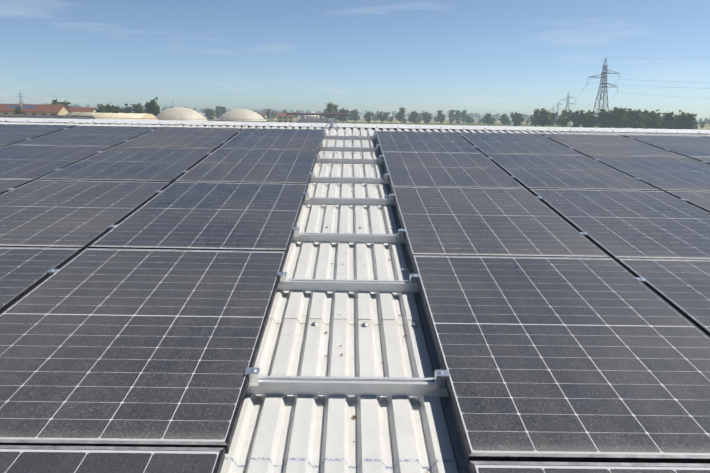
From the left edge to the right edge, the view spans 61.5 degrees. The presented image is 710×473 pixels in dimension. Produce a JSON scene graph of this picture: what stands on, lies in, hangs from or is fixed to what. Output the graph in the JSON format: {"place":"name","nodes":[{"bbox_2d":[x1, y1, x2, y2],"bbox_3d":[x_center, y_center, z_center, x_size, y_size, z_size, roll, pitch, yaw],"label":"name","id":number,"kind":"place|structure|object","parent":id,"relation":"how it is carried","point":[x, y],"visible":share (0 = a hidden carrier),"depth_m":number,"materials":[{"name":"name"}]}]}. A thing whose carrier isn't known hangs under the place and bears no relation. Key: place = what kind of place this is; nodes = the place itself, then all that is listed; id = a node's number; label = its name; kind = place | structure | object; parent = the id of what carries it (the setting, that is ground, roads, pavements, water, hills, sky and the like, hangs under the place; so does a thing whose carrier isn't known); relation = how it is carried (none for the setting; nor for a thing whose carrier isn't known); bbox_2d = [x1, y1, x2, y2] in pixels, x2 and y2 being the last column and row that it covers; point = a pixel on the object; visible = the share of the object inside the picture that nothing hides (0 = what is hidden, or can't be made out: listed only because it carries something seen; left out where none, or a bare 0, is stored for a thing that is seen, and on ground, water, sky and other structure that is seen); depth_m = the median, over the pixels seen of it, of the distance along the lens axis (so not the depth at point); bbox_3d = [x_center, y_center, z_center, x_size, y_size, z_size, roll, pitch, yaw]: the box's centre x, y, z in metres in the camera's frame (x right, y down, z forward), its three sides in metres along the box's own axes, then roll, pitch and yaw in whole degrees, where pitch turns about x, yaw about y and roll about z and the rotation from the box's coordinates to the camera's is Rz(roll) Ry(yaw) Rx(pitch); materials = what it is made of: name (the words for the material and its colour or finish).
{"place":"outdoors","nodes":[
{"label":"outdoors","id":0,"kind":"place"},
{"bbox_2d":[0,114,96,118],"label":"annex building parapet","id":1,"kind":"structure","parent":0,"point":[42,116],"depth_m":29.03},
{"bbox_2d":[68,107,96,112],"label":"farmhouse wing","id":2,"kind":"structure","parent":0,"point":[81,109],"depth_m":302.24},
{"bbox_2d":[0,90,300,111],"bbox_3d":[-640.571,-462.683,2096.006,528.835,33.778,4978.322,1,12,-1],"label":"line conductors","id":3,"kind":"object","parent":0,"point":[139,102],"visible":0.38,"depth_m":1790.85,"materials":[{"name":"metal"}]},
{"bbox_2d":[256,112,267,119],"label":"building","id":4,"kind":"structure","parent":0,"point":[263,115],"depth_m":674.63,"materials":[{"name":"yellow paint"}]},
{"bbox_2d":[276,112,293,122],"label":"yellow house","id":5,"kind":"structure","parent":0,"point":[281,117],"depth_m":502.70,"materials":[{"name":"paint"}]},
{"bbox_2d":[286,113,347,122],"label":"red shed roof","id":6,"kind":"structure","parent":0,"point":[304,120],"depth_m":388.04,"materials":[{"name":"metal"}]},
{"bbox_2d":[0,0,709,119],"label":"sky","id":7,"kind":"structure","parent":0,"point":[481,57],"materials":[{"name":"blue"}]},
{"bbox_2d":[132,111,709,129],"bbox_3d":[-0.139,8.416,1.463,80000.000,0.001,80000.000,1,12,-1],"label":"terrain","id":8,"kind":"structure","parent":0,"point":[706,126],"depth_m":682.71,"materials":[{"name":"green plant"}]},
{"bbox_2d":[13,105,24,113],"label":"tree","id":9,"kind":"object","parent":8,"relation":"on","point":[17,110],"visible":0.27,"depth_m":256.04,"materials":[{"name":"green plant"}]},
{"bbox_2d":[0,102,71,114],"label":"long farmhouse","id":10,"kind":"object","parent":8,"relation":"on","point":[37,109],"visible":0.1,"depth_m":275.76,"materials":[{"name":"yellow paint"}]},
{"bbox_2d":[51,98,60,104],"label":"tree","id":11,"kind":"object","parent":8,"relation":"on","point":[54,102],"visible":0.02,"depth_m":331.36,"materials":[{"name":"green plant"}]},
{"bbox_2d":[60,100,70,106],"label":"tree","id":12,"kind":"object","parent":8,"relation":"on","point":[65,103],"visible":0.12,"depth_m":343.55,"materials":[{"name":"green plant"}]},
{"bbox_2d":[94,104,113,112],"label":"tree","id":13,"kind":"object","parent":8,"relation":"on","point":[107,109],"visible":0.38,"depth_m":269.72,"materials":[{"name":"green plant"}]},
{"bbox_2d":[95,103,120,112],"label":"tree","id":14,"kind":"object","parent":8,"relation":"on","point":[115,109],"visible":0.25,"depth_m":280.05,"materials":[{"name":"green plant"}]},
{"bbox_2d":[66,112,157,119],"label":"building roof","id":15,"kind":"structure","parent":8,"relation":"on","point":[119,116],"depth_m":182.86,"materials":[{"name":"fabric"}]},
{"bbox_2d":[119,103,133,112],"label":"tree","id":16,"kind":"object","parent":8,"relation":"on","point":[127,109],"visible":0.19,"depth_m":301.09,"materials":[{"name":"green plant"}]},
{"bbox_2d":[130,103,146,113],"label":"tree","id":17,"kind":"object","parent":8,"relation":"on","point":[138,108],"visible":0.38,"depth_m":322.37,"materials":[{"name":"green plant"}]},
{"bbox_2d":[141,97,159,115],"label":"tree","id":18,"kind":"object","parent":8,"relation":"on","point":[152,107],"visible":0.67,"depth_m":276.52,"materials":[{"name":"green plant"}]},
{"bbox_2d":[155,107,207,120],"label":"dome","id":19,"kind":"structure","parent":8,"relation":"on","point":[181,114],"depth_m":268.21,"materials":[{"name":"fabric"}]},
{"bbox_2d":[204,108,215,119],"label":"tree","id":20,"kind":"object","parent":8,"relation":"on","point":[210,112],"visible":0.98,"depth_m":494.71,"materials":[{"name":"green plant"}]},
{"bbox_2d":[214,106,220,117],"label":"tree","id":21,"kind":"object","parent":8,"relation":"on","point":[218,112],"visible":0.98,"depth_m":590.31,"materials":[{"name":"green plant"}]},
{"bbox_2d":[221,106,226,114],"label":"tree","id":22,"kind":"object","parent":8,"relation":"on","point":[223,110],"visible":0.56,"depth_m":596.23,"materials":[{"name":"green plant"}]},
{"bbox_2d":[216,109,265,121],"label":"dome","id":23,"kind":"structure","parent":8,"relation":"on","point":[240,114],"depth_m":292.93,"materials":[{"name":"fabric"}]},
{"bbox_2d":[265,108,272,118],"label":"tree","id":24,"kind":"object","parent":8,"relation":"on","point":[268,113],"visible":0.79,"depth_m":542.39,"materials":[{"name":"green plant"}]},
{"bbox_2d":[307,112,318,118],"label":"cone roof silo","id":25,"kind":"object","parent":8,"relation":"on","point":[311,116],"visible":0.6,"depth_m":418.90,"materials":[{"name":"metal"}]},
{"bbox_2d":[323,102,338,119],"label":"tree","id":26,"kind":"object","parent":8,"relation":"on","point":[331,108],"visible":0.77,"depth_m":438.42,"materials":[{"name":"green plant"}]},
{"bbox_2d":[336,108,349,122],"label":"tree","id":27,"kind":"object","parent":8,"relation":"on","point":[342,118],"visible":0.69,"depth_m":447.93,"materials":[{"name":"green plant"}]},
{"bbox_2d":[349,108,359,123],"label":"tree","id":28,"kind":"object","parent":8,"relation":"on","point":[354,115],"visible":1,"depth_m":508.33,"materials":[{"name":"green plant"}]},
{"bbox_2d":[363,111,373,122],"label":"tree","id":29,"kind":"object","parent":8,"relation":"on","point":[367,115],"visible":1,"depth_m":508.46,"materials":[{"name":"green plant"}]},
{"bbox_2d":[377,111,389,123],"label":"tree","id":30,"kind":"object","parent":8,"relation":"on","point":[383,117],"visible":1,"depth_m":526.40,"materials":[{"name":"green plant"}]},
{"bbox_2d":[394,108,405,123],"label":"tree","id":31,"kind":"object","parent":8,"relation":"on","point":[400,115],"visible":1,"depth_m":486.09,"materials":[{"name":"green plant"}]},
{"bbox_2d":[407,110,420,124],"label":"tree","id":32,"kind":"object","parent":8,"relation":"on","point":[414,117],"visible":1,"depth_m":505.66,"materials":[{"name":"green plant"}]},
{"bbox_2d":[422,111,432,124],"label":"tree","id":33,"kind":"object","parent":8,"relation":"on","point":[426,116],"visible":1,"depth_m":515.35,"materials":[{"name":"green plant"}]},
{"bbox_2d":[437,110,444,124],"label":"tree","id":34,"kind":"object","parent":8,"relation":"on","point":[440,117],"visible":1,"depth_m":542.75,"materials":[{"name":"green plant"}]},
{"bbox_2d":[447,110,455,118],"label":"tree","id":35,"kind":"object","parent":8,"relation":"on","point":[451,113],"visible":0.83,"depth_m":675.88,"materials":[{"name":"green plant"}]},
{"bbox_2d":[454,110,460,120],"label":"tree","id":36,"kind":"object","parent":8,"relation":"on","point":[457,115],"visible":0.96,"depth_m":679.67,"materials":[{"name":"green plant"}]},
{"bbox_2d":[461,110,467,123],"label":"tree","id":37,"kind":"object","parent":8,"relation":"on","point":[464,114],"visible":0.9,"depth_m":683.04,"materials":[{"name":"green plant"}]},
{"bbox_2d":[465,116,471,123],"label":"tree","id":38,"kind":"object","parent":8,"relation":"on","point":[469,120],"visible":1,"depth_m":600.49,"materials":[{"name":"green plant"}]},
{"bbox_2d":[480,116,486,124],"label":"tree","id":39,"kind":"object","parent":8,"relation":"on","point":[483,120],"visible":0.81,"depth_m":578.74,"materials":[{"name":"green plant"}]},
{"bbox_2d":[484,111,493,125],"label":"tree","id":40,"kind":"object","parent":8,"relation":"on","point":[488,118],"visible":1,"depth_m":516.07,"materials":[{"name":"green plant"}]},
{"bbox_2d":[498,114,508,123],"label":"tree","id":41,"kind":"object","parent":8,"relation":"on","point":[504,118],"visible":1,"depth_m":494.09,"materials":[{"name":"green plant"}]},
{"bbox_2d":[509,112,524,125],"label":"tree","id":42,"kind":"object","parent":8,"relation":"on","point":[516,117],"visible":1,"depth_m":454.14,"materials":[{"name":"green plant"}]},
{"bbox_2d":[528,108,541,126],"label":"tree","id":43,"kind":"object","parent":8,"relation":"on","point":[533,121],"visible":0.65,"depth_m":393.46,"materials":[{"name":"green plant"}]},
{"bbox_2d":[537,108,550,126],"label":"tree","id":44,"kind":"object","parent":8,"relation":"on","point":[543,118],"visible":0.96,"depth_m":372.85,"materials":[{"name":"green plant"}]},
{"bbox_2d":[547,111,557,126],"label":"tree","id":45,"kind":"object","parent":8,"relation":"on","point":[552,118],"visible":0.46,"depth_m":397.48,"materials":[{"name":"green plant"}]},
{"bbox_2d":[555,109,570,126],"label":"tree","id":46,"kind":"object","parent":8,"relation":"on","point":[562,121],"visible":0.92,"depth_m":378.50,"materials":[{"name":"green plant"}]},
{"bbox_2d":[561,92,575,123],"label":"transmission tower","id":47,"kind":"structure","parent":8,"relation":"on","point":[567,101],"depth_m":722.21,"materials":[{"name":"metal"}]},
{"bbox_2d":[566,110,583,126],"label":"tree","id":48,"kind":"object","parent":8,"relation":"on","point":[573,115],"visible":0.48,"depth_m":367.16,"materials":[{"name":"green plant"}]},
{"bbox_2d":[574,110,594,125],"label":"tree","id":49,"kind":"object","parent":8,"relation":"on","point":[580,117],"visible":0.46,"depth_m":360.42,"materials":[{"name":"green plant"}]},
{"bbox_2d":[581,110,596,127],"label":"tree","id":50,"kind":"object","parent":8,"relation":"on","point":[586,123],"visible":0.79,"depth_m":347.53,"materials":[{"name":"green plant"}]},
{"bbox_2d":[596,109,608,127],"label":"tree","id":51,"kind":"object","parent":8,"relation":"on","point":[604,115],"visible":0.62,"depth_m":342.98,"materials":[{"name":"green plant"}]},
{"bbox_2d":[587,58,619,127],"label":"transmission tower","id":52,"kind":"structure","parent":8,"relation":"on","point":[604,83],"depth_m":316.76,"materials":[{"name":"metal"}]},
{"bbox_2d":[606,106,630,127],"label":"tree","id":53,"kind":"object","parent":8,"relation":"on","point":[614,118],"visible":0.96,"depth_m":336.35,"materials":[{"name":"green plant"}]},
{"bbox_2d":[620,107,630,127],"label":"tree","id":54,"kind":"object","parent":8,"relation":"on","point":[625,113],"visible":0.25,"depth_m":339.05,"materials":[{"name":"green plant"}]},
{"bbox_2d":[625,108,638,127],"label":"tree","id":55,"kind":"object","parent":8,"relation":"on","point":[632,114],"visible":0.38,"depth_m":340.25,"materials":[{"name":"green plant"}]},
{"bbox_2d":[630,109,646,127],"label":"tree","id":56,"kind":"object","parent":8,"relation":"on","point":[639,122],"visible":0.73,"depth_m":341.77,"materials":[{"name":"green plant"}]},
{"bbox_2d":[636,109,659,128],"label":"tree","id":57,"kind":"object","parent":8,"relation":"on","point":[645,114],"visible":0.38,"depth_m":347.92,"materials":[{"name":"green plant"}]},
{"bbox_2d":[648,109,663,128],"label":"tree","id":58,"kind":"object","parent":8,"relation":"on","point":[656,124],"visible":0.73,"depth_m":349.56,"materials":[{"name":"green plant"}]},
{"bbox_2d":[657,115,665,128],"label":"tree","id":59,"kind":"object","parent":8,"relation":"on","point":[662,124],"visible":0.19,"depth_m":368.06,"materials":[{"name":"green plant"}]},
{"bbox_2d":[661,111,676,128],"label":"tree","id":60,"kind":"object","parent":8,"relation":"on","point":[669,119],"visible":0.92,"depth_m":352.33,"materials":[{"name":"green plant"}]},
{"bbox_2d":[674,110,688,128],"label":"tree","id":61,"kind":"object","parent":8,"relation":"on","point":[678,122],"visible":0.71,"depth_m":345.15,"materials":[{"name":"green plant"}]},
{"bbox_2d":[678,113,698,128],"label":"tree","id":62,"kind":"object","parent":8,"relation":"on","point":[689,122],"visible":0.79,"depth_m":342.41,"materials":[{"name":"green plant"}]},
{"bbox_2d":[699,121,705,127],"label":"tree","id":63,"kind":"object","parent":8,"relation":"on","point":[702,123],"visible":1,"depth_m":577.54,"materials":[{"name":"green plant"}]},
{"bbox_3d":[-0.151,2.409,10.301,47.800,8.212,31.680,1,12,-1],"label":"factory building","id":64,"kind":"object","parent":8,"relation":"on","visible":0},
{"bbox_2d":[220,318,468,472],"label":"roof sheet","id":65,"kind":"object","parent":64,"relation":"on","point":[311,431],"visible":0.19,"depth_m":2.04,"materials":[{"name":"paint"}]},
{"bbox_2d":[74,134,587,471],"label":"roof leaves","id":66,"kind":"object","parent":65,"relation":"on","point":[354,416],"visible":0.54,"depth_m":2.64,"materials":[{"name":"brown plant"}]},
{"bbox_2d":[231,458,458,468],"bbox_3d":[-0.042,0.685,1.800,0.798,0.026,0.012,1,18,-1],"label":"chalk line","id":67,"kind":"object","parent":65,"relation":"on","point":[341,458],"visible":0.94,"depth_m":1.80,"materials":[{"name":"blue"}]},
{"bbox_2d":[246,135,448,396],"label":"mounting rails","id":68,"kind":"object","parent":65,"relation":"on","point":[346,386],"visible":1,"depth_m":3.02,"materials":[{"name":"metal"}]},
{"bbox_2d":[0,124,709,472],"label":"solar panels","id":69,"kind":"object","parent":68,"relation":"on","point":[131,341],"visible":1,"depth_m":2.89,"materials":[{"name":"black glass"}]},
{"bbox_2d":[6,128,705,387],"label":"panel clamps","id":70,"kind":"object","parent":68,"relation":"attached to","point":[253,373],"visible":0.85,"depth_m":3.02,"materials":[{"name":"metal"}]},
{"bbox_2d":[5,120,699,326],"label":"roof screws","id":71,"kind":"object","parent":65,"relation":"on","point":[365,323],"visible":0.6,"depth_m":4.08,"materials":[{"name":"silver metal"}]},
{"bbox_2d":[0,122,709,325],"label":"roof sheet","id":72,"kind":"object","parent":64,"relation":"on","point":[309,260],"visible":0.08,"depth_m":3.71,"materials":[{"name":"paint"}]},
{"bbox_2d":[0,114,340,129],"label":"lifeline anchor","id":73,"kind":"object","parent":72,"relation":"on","point":[331,122],"visible":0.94,"depth_m":9.04,"materials":[{"name":"metal"}]},
{"bbox_2d":[0,117,709,133],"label":"roof edge","id":74,"kind":"object","parent":72,"relation":"on","point":[347,125],"visible":1,"depth_m":9.31,"materials":[{"name":"white metal"}]},
{"bbox_2d":[553,57,709,112],"bbox_3d":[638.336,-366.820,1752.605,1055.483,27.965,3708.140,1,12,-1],"label":"line conductors","id":75,"kind":"object","parent":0,"point":[630,93],"visible":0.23,"depth_m":312.27,"materials":[{"name":"metal"}]}
]}

